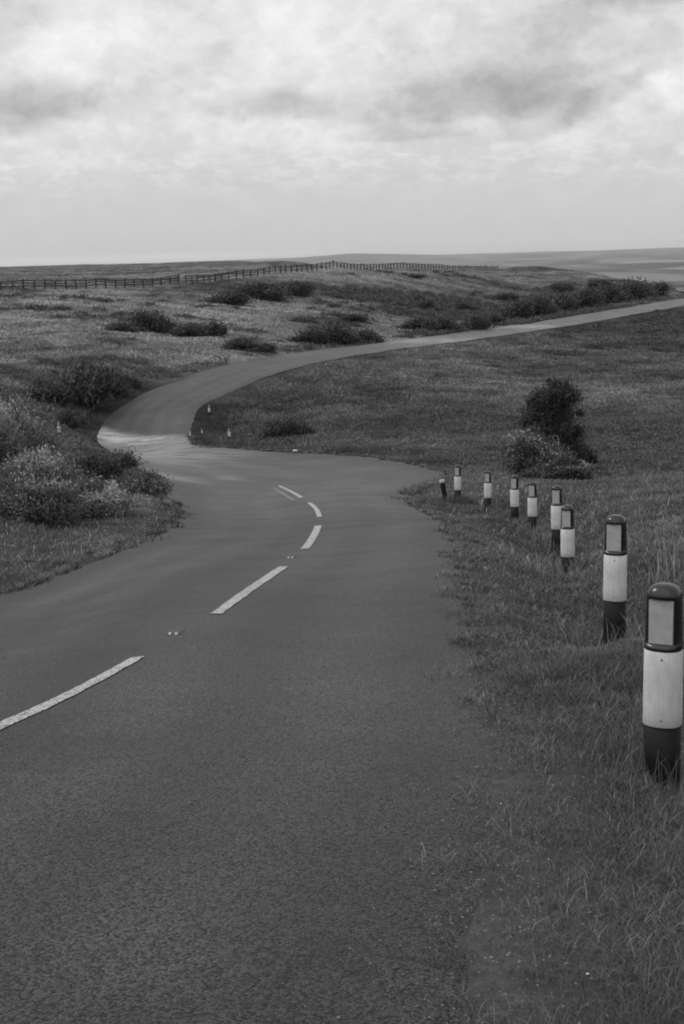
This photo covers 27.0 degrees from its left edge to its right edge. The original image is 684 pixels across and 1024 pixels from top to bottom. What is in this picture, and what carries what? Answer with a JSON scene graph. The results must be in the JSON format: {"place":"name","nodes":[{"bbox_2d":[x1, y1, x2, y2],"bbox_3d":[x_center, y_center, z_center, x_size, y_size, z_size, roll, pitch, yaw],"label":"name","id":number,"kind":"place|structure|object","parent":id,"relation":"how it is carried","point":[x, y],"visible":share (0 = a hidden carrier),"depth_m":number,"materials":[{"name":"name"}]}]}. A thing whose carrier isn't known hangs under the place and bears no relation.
{"place":"outdoors","nodes":[
{"label":"outdoors","id":0,"kind":"place"},
{"bbox_2d":[0,299,683,1023],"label":"road","id":1,"kind":"structure","parent":0,"point":[206,817],"depth_m":6.94,"materials":[{"name":"grey asphalt"}]},
{"bbox_2d":[0,656,143,729],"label":"road marking","id":2,"kind":"object","parent":1,"relation":"on","point":[4,723],"visible":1,"depth_m":8.93,"materials":[{"name":"paint"}]},
{"bbox_2d":[166,630,184,635],"bbox_3d":[-1.327,0.956,11.315,0.125,0.029,0.154,0,10,8],"label":"road stud","id":3,"kind":"object","parent":1,"relation":"on","point":[174,632],"visible":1,"depth_m":11.28,"materials":[{"name":"grey plastic"}]},
{"bbox_2d":[210,566,287,613],"bbox_3d":[-0.891,0.761,14.582,0.121,0.571,4.483,-1,10,5],"label":"road marking","id":4,"kind":"object","parent":1,"relation":"on","point":[232,601],"visible":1,"depth_m":14.10,"materials":[{"name":"paint"}]},
{"bbox_2d":[273,488,294,500],"bbox_3d":[-1.782,-0.555,42.492,0.112,1.832,13.410,-2,10,-5],"label":"road marking","id":5,"kind":"object","parent":1,"relation":"on","point":[286,495],"visible":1,"depth_m":40.90,"materials":[{"name":"paint"}]},
{"bbox_2d":[278,485,301,497],"bbox_3d":[-1.706,-0.689,45.134,0.121,2.220,16.116,-2,10,-4],"label":"road marking","id":6,"kind":"object","parent":1,"relation":"on","point":[296,494],"visible":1,"depth_m":41.97,"materials":[{"name":"paint"}]},
{"bbox_2d":[300,525,321,548],"bbox_3d":[-0.447,0.367,22.012,0.154,0.633,5.047,-1,10,1],"label":"road marking","id":7,"kind":"object","parent":1,"relation":"on","point":[311,538],"visible":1,"depth_m":21.56,"materials":[{"name":"paint"}]},
{"bbox_2d":[308,502,321,516],"bbox_3d":[-0.580,-0.065,30.386,0.153,0.792,6.244,-2,10,-3],"label":"road marking","id":8,"kind":"object","parent":1,"relation":"on","point":[317,510],"visible":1,"depth_m":29.84,"materials":[{"name":"paint"}]},
{"bbox_2d":[0,247,683,1023],"bbox_3d":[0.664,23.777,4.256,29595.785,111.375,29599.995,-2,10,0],"label":"ground","id":9,"kind":"structure","parent":0,"point":[658,265],"depth_m":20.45,"materials":[{"name":"plant"}]},
{"bbox_2d":[0,384,88,473],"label":"gorse bush","id":10,"kind":"object","parent":9,"relation":"on","point":[13,432],"visible":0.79,"depth_m":31.14,"materials":[{"name":"grey plant"}]},
{"bbox_2d":[0,458,97,526],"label":"gorse bush","id":11,"kind":"object","parent":9,"relation":"on","point":[20,499],"visible":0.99,"depth_m":24.60,"materials":[{"name":"grey plant"}]},
{"bbox_2d":[23,372,79,404],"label":"gorse bush","id":12,"kind":"object","parent":9,"relation":"on","point":[59,393],"visible":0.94,"depth_m":90.09,"materials":[{"name":"grey plant"}]},
{"bbox_2d":[0,441,105,491],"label":"gorse bush","id":13,"kind":"object","parent":9,"relation":"on","point":[46,465],"visible":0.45,"depth_m":29.53,"materials":[{"name":"grey plant"}]},
{"bbox_2d":[57,420,60,434],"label":"marker post","id":14,"kind":"object","parent":9,"relation":"on","point":[58,427],"visible":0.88,"depth_m":77.25,"materials":[{"name":"white plastic"}]},
{"bbox_2d":[54,405,89,428],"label":"gorse bush","id":15,"kind":"object","parent":9,"relation":"on","point":[69,419],"visible":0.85,"depth_m":84.53,"materials":[{"name":"grey plant"}]},
{"bbox_2d":[50,356,122,409],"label":"gorse bush","id":16,"kind":"object","parent":9,"relation":"on","point":[90,383],"visible":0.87,"depth_m":92.01,"materials":[{"name":"grey plant"}]},
{"bbox_2d":[0,274,178,289],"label":"wooden fence","id":17,"kind":"object","parent":9,"relation":"on","point":[96,281],"visible":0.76,"depth_m":179.39,"materials":[{"name":"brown wood"}]},
{"bbox_2d":[43,473,140,518],"bbox_3d":[-4.639,-0.251,26.080,1.976,0.959,1.578,-2,10,0],"label":"gorse bush","id":18,"kind":"object","parent":9,"relation":"on","point":[114,501],"visible":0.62,"depth_m":25.80,"materials":[{"name":"grey plant"}]},
{"bbox_2d":[56,442,147,481],"bbox_3d":[-6.129,-1.192,34.839,2.643,1.103,1.768,-2,10,0],"label":"shrub","id":19,"kind":"object","parent":9,"relation":"on","point":[106,466],"visible":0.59,"depth_m":34.60,"materials":[{"name":"grey plant"}]},
{"bbox_2d":[98,366,134,397],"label":"gorse bush","id":20,"kind":"object","parent":9,"relation":"on","point":[125,386],"visible":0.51,"depth_m":96.14,"materials":[{"name":"grey plant"}]},
{"bbox_2d":[102,320,149,332],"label":"gorse bush","id":21,"kind":"object","parent":9,"relation":"on","point":[124,327],"visible":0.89,"depth_m":127.05,"materials":[{"name":"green plant"}]},
{"bbox_2d":[119,374,141,388],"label":"gorse bush","id":22,"kind":"object","parent":9,"relation":"on","point":[136,382],"visible":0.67,"depth_m":99.12,"materials":[{"name":"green plant"}]},
{"bbox_2d":[99,464,175,496],"bbox_3d":[-4.426,-0.644,29.849,1.952,0.781,1.258,-2,10,0],"label":"shrub","id":23,"kind":"object","parent":9,"relation":"on","point":[151,483],"visible":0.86,"depth_m":29.64,"materials":[{"name":"grey plant"}]},
{"bbox_2d":[128,307,181,333],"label":"gorse bush","id":24,"kind":"object","parent":9,"relation":"on","point":[152,321],"visible":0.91,"depth_m":129.97,"materials":[{"name":"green plant"}]},
{"bbox_2d":[166,323,214,336],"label":"gorse bush","id":25,"kind":"object","parent":9,"relation":"on","point":[181,331],"visible":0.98,"depth_m":129.65,"materials":[{"name":"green plant"}]},
{"bbox_2d":[198,318,229,336],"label":"gorse bush","id":26,"kind":"object","parent":9,"relation":"on","point":[220,329],"visible":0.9,"depth_m":130.07,"materials":[{"name":"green plant"}]},
{"bbox_2d":[200,288,255,305],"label":"gorse bush","id":27,"kind":"object","parent":9,"relation":"on","point":[236,298],"visible":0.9,"depth_m":166.55,"materials":[{"name":"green plant"}]},
{"bbox_2d":[219,335,260,349],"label":"gorse bush","id":28,"kind":"object","parent":9,"relation":"on","point":[241,343],"visible":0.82,"depth_m":120.97,"materials":[{"name":"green plant"}]},
{"bbox_2d":[239,341,280,352],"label":"gorse bush","id":29,"kind":"object","parent":9,"relation":"on","point":[263,347],"visible":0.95,"depth_m":120.27,"materials":[{"name":"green plant"}]},
{"bbox_2d":[228,280,292,300],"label":"gorse bush","id":30,"kind":"object","parent":9,"relation":"on","point":[263,290],"visible":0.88,"depth_m":177.30,"materials":[{"name":"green plant"}]},
{"bbox_2d":[258,417,291,437],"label":"gorse bush","id":31,"kind":"object","parent":9,"relation":"on","point":[276,427],"visible":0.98,"depth_m":81.67,"materials":[{"name":"grey plant"}]},
{"bbox_2d":[277,278,316,295],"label":"gorse bush","id":32,"kind":"object","parent":9,"relation":"on","point":[298,288],"visible":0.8,"depth_m":182.32,"materials":[{"name":"grey plant"}]},
{"bbox_2d":[286,418,318,436],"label":"gorse bush","id":33,"kind":"object","parent":9,"relation":"on","point":[296,427],"visible":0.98,"depth_m":81.41,"materials":[{"name":"grey plant"}]},
{"bbox_2d":[283,327,330,343],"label":"gorse bush","id":34,"kind":"object","parent":9,"relation":"on","point":[309,336],"visible":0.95,"depth_m":132.48,"materials":[{"name":"grey plant"}]},
{"bbox_2d":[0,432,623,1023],"bbox_3d":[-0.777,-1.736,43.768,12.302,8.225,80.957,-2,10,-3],"label":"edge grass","id":35,"kind":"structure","parent":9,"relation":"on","point":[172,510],"depth_m":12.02,"materials":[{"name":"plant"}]},
{"bbox_2d":[311,320,363,344],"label":"gorse bush","id":36,"kind":"object","parent":9,"relation":"on","point":[337,334],"visible":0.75,"depth_m":133.79,"materials":[{"name":"grey plant"}]},
{"bbox_2d":[0,266,683,485],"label":"moorland grass","id":37,"kind":"structure","parent":9,"relation":"on","point":[157,274],"depth_m":119.39,"materials":[{"name":"plant"}]},
{"bbox_2d":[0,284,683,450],"bbox_3d":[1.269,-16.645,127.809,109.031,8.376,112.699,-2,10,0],"label":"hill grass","id":38,"kind":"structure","parent":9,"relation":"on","point":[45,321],"depth_m":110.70,"materials":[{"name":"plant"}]},
{"bbox_2d":[0,266,683,478],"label":"heather","id":39,"kind":"object","parent":9,"relation":"on","point":[637,451],"visible":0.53,"depth_m":107.80,"materials":[{"name":"grey plant"}]},
{"bbox_2d":[185,260,498,283],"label":"wooden fence","id":40,"kind":"object","parent":9,"relation":"on","point":[333,265],"visible":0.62,"depth_m":234.21,"materials":[{"name":"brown wood"}]},
{"bbox_2d":[335,312,366,322],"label":"gorse bush","id":41,"kind":"object","parent":9,"relation":"on","point":[354,317],"visible":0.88,"depth_m":159.39,"materials":[{"name":"grey plant"}]},
{"bbox_2d":[350,326,390,342],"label":"gorse bush","id":42,"kind":"object","parent":9,"relation":"on","point":[369,335],"visible":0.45,"depth_m":137.36,"materials":[{"name":"grey plant"}]},
{"bbox_2d":[400,316,428,329],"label":"gorse bush","id":43,"kind":"object","parent":9,"relation":"on","point":[413,322],"visible":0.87,"depth_m":155.87,"materials":[{"name":"grey plant"}]},
{"bbox_2d":[405,274,428,277],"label":"gorse bush","id":44,"kind":"object","parent":9,"relation":"on","point":[418,276],"visible":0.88,"depth_m":240.20,"materials":[{"name":"grey plant"}]},
{"bbox_2d":[410,294,426,300],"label":"gorse bush","id":45,"kind":"object","parent":9,"relation":"on","point":[419,297],"visible":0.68,"depth_m":198.42,"materials":[{"name":"grey plant"}]},
{"bbox_2d":[412,298,437,307],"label":"gorse bush","id":46,"kind":"object","parent":9,"relation":"on","point":[426,303],"visible":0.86,"depth_m":186.50,"materials":[{"name":"grey plant"}]},
{"bbox_2d":[416,312,466,331],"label":"gorse bush","id":47,"kind":"object","parent":9,"relation":"on","point":[436,323],"visible":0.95,"depth_m":153.73,"materials":[{"name":"grey plant"}]},
{"bbox_2d":[439,479,447,500],"bbox_3d":[2.675,-0.468,37.102,0.125,0.775,0.075,-15,13,-12],"label":"leaning stake","id":48,"kind":"object","parent":9,"relation":"on","point":[443,487],"visible":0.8,"depth_m":37.04,"materials":[{"name":"black plastic"}]},
{"bbox_2d":[454,465,460,501],"bbox_3d":[3.005,-0.584,36.889,0.175,1.299,0.160,2,11,24],"label":"marker post","id":49,"kind":"object","parent":9,"relation":"on","point":[457,478],"visible":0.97,"depth_m":36.79,"materials":[{"name":"white plastic"}]},
{"bbox_2d":[284,508,636,1023],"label":"gravel","id":50,"kind":"structure","parent":9,"relation":"on","point":[479,965],"depth_m":5.56,"materials":[{"name":"grey stone"}]},
{"bbox_2d":[448,300,480,310],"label":"gorse bush","id":51,"kind":"object","parent":9,"relation":"on","point":[463,305],"visible":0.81,"depth_m":193.47,"materials":[{"name":"grey plant"}]},
{"bbox_2d":[456,311,491,329],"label":"gorse bush","id":52,"kind":"object","parent":9,"relation":"on","point":[474,322],"visible":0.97,"depth_m":157.52,"materials":[{"name":"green plant"}]},
{"bbox_2d":[484,470,490,509],"bbox_3d":[3.493,-0.355,34.087,0.175,1.299,0.160,3,11,23],"label":"marker post","id":53,"kind":"object","parent":9,"relation":"on","point":[487,485],"visible":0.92,"depth_m":33.99,"materials":[{"name":"white plastic"}]},
{"bbox_2d":[485,311,507,324],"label":"gorse bush","id":54,"kind":"object","parent":9,"relation":"on","point":[498,317],"visible":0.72,"depth_m":166.44,"materials":[{"name":"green plant"}]},
{"bbox_2d":[486,290,522,300],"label":"gorse bush","id":55,"kind":"object","parent":9,"relation":"on","point":[504,296],"visible":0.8,"depth_m":227.03,"materials":[{"name":"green plant"}]},
{"bbox_2d":[510,475,518,519],"bbox_3d":[3.551,-0.124,29.251,0.175,1.299,0.160,4,12,28],"label":"marker post","id":56,"kind":"object","parent":9,"relation":"on","point":[514,493],"visible":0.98,"depth_m":29.16,"materials":[{"name":"white plastic"}]},
{"bbox_2d":[495,295,536,318],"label":"gorse bush","id":57,"kind":"object","parent":9,"relation":"on","point":[522,308],"visible":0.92,"depth_m":181.68,"materials":[{"name":"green plant"}]},
{"bbox_2d":[511,459,552,478],"bbox_3d":[6.557,-1.309,45.049,2.683,0.807,1.683,-2,10,0],"label":"shrub","id":58,"kind":"object","parent":9,"relation":"on","point":[532,472],"visible":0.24,"depth_m":44.87,"materials":[{"name":"grey plant"}]},
{"bbox_2d":[528,481,536,532],"bbox_3d":[3.565,0.067,26.642,0.175,1.299,0.160,3,12,23],"label":"marker post","id":59,"kind":"object","parent":9,"relation":"on","point":[532,501],"visible":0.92,"depth_m":26.54,"materials":[{"name":"white plastic"}]},
{"bbox_2d":[494,424,577,475],"bbox_3d":[6.564,-2.039,48.468,2.903,2.015,2.086,2,11,21],"label":"gorse bush","id":60,"kind":"object","parent":9,"relation":"on","point":[530,451],"visible":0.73,"depth_m":48.17,"materials":[{"name":"grey plant"}]},
{"bbox_2d":[523,293,560,314],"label":"gorse bush","id":61,"kind":"object","parent":9,"relation":"on","point":[543,306],"visible":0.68,"depth_m":184.75,"materials":[{"name":"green plant"}]},
{"bbox_2d":[514,376,594,462],"bbox_3d":[8.503,-3.545,57.346,3.190,3.925,2.524,-2,10,0],"label":"hawthorn bush","id":62,"kind":"object","parent":9,"relation":"on","point":[553,409],"visible":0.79,"depth_m":57.01,"materials":[{"name":"black plant"}]},
{"bbox_2d":[551,485,562,553],"bbox_3d":[3.217,0.240,21.292,0.175,1.299,0.160,2,10,23],"label":"marker post","id":63,"kind":"object","parent":9,"relation":"on","point":[556,499],"visible":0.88,"depth_m":21.20,"materials":[{"name":"white plastic"}]},
{"bbox_2d":[542,290,581,310],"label":"gorse bush","id":64,"kind":"object","parent":9,"relation":"on","point":[567,302],"visible":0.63,"depth_m":189.88,"materials":[{"name":"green plant"}]},
{"bbox_2d":[547,282,578,291],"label":"gorse bush","id":65,"kind":"object","parent":9,"relation":"on","point":[560,286],"visible":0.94,"depth_m":252.03,"materials":[{"name":"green plant"}]},
{"bbox_2d":[560,505,574,572],"bbox_3d":[2.855,0.550,17.992,0.175,1.299,0.160,3,11,26],"label":"marker post","id":66,"kind":"object","parent":9,"relation":"on","point":[567,527],"visible":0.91,"depth_m":17.89,"materials":[{"name":"white plastic"}]},
{"bbox_2d":[540,452,597,480],"bbox_3d":[6.748,-1.301,42.456,1.710,1.046,1.074,3,11,24],"label":"gorse bush","id":67,"kind":"object","parent":9,"relation":"on","point":[569,468],"visible":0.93,"depth_m":42.29,"materials":[{"name":"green plant"}]},
{"bbox_2d":[565,285,606,307],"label":"gorse bush","id":68,"kind":"object","parent":9,"relation":"on","point":[588,296],"visible":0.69,"depth_m":196.40,"materials":[{"name":"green plant"}]},
{"bbox_2d":[574,440,601,464],"bbox_3d":[9.695,-2.394,58.484,1.955,1.312,1.432,-2,10,0],"label":"shrub","id":69,"kind":"object","parent":9,"relation":"on","point":[590,454],"visible":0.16,"depth_m":58.12,"materials":[{"name":"black plant"}]},
{"bbox_2d":[581,460,612,476],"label":"shrub","id":70,"kind":"object","parent":9,"relation":"on","point":[595,466],"visible":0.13,"depth_m":47.30,"materials":[{"name":"grey plant"}]},
{"bbox_2d":[581,279,616,287],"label":"gorse bush","id":71,"kind":"object","parent":9,"relation":"on","point":[591,283],"visible":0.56,"depth_m":253.78,"materials":[{"name":"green plant"}]},
{"bbox_2d":[591,279,637,303],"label":"gorse bush","id":72,"kind":"object","parent":9,"relation":"on","point":[612,293],"visible":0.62,"depth_m":210.59,"materials":[{"name":"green plant"}]},
{"bbox_2d":[603,514,626,644],"bbox_3d":[2.090,0.661,10.897,0.175,1.299,0.160,4,11,25],"label":"marker post","id":73,"kind":"object","parent":9,"relation":"on","point":[615,575],"visible":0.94,"depth_m":10.80,"materials":[{"name":"white plastic"}]},
{"bbox_2d":[618,276,665,299],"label":"gorse bush","id":74,"kind":"object","parent":9,"relation":"on","point":[641,290],"visible":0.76,"depth_m":214.44,"materials":[{"name":"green plant"}]},
{"bbox_2d":[633,469,683,585],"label":"tall grass","id":75,"kind":"structure","parent":9,"relation":"on","point":[673,559],"depth_m":14.81,"materials":[{"name":"plant"}]},
{"bbox_2d":[648,279,671,295],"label":"gorse bush","id":76,"kind":"object","parent":9,"relation":"on","point":[663,287],"visible":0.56,"depth_m":218.88,"materials":[{"name":"grey plant"}]},
{"bbox_2d":[643,582,683,789],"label":"marker post","id":77,"kind":"object","parent":9,"relation":"on","point":[663,684],"visible":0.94,"depth_m":6.42,"materials":[{"name":"white plastic"}]},
{"bbox_2d":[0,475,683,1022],"bbox_3d":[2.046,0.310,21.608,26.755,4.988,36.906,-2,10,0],"label":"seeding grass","id":78,"kind":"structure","parent":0,"point":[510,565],"depth_m":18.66,"materials":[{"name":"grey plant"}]},
{"bbox_2d":[0,0,683,266],"label":"sky","id":79,"kind":"structure","parent":0,"point":[132,131],"materials":[{"name":"grey"}]},
{"bbox_2d":[442,492,683,802],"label":"tussock grass","id":80,"kind":"structure","parent":0,"point":[480,509],"depth_m":10.97,"materials":[{"name":"plant"}]},
{"bbox_2d":[454,640,683,1023],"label":"turf grass","id":81,"kind":"structure","parent":0,"point":[670,799],"depth_m":5.29,"materials":[{"name":"plant"}]}
]}

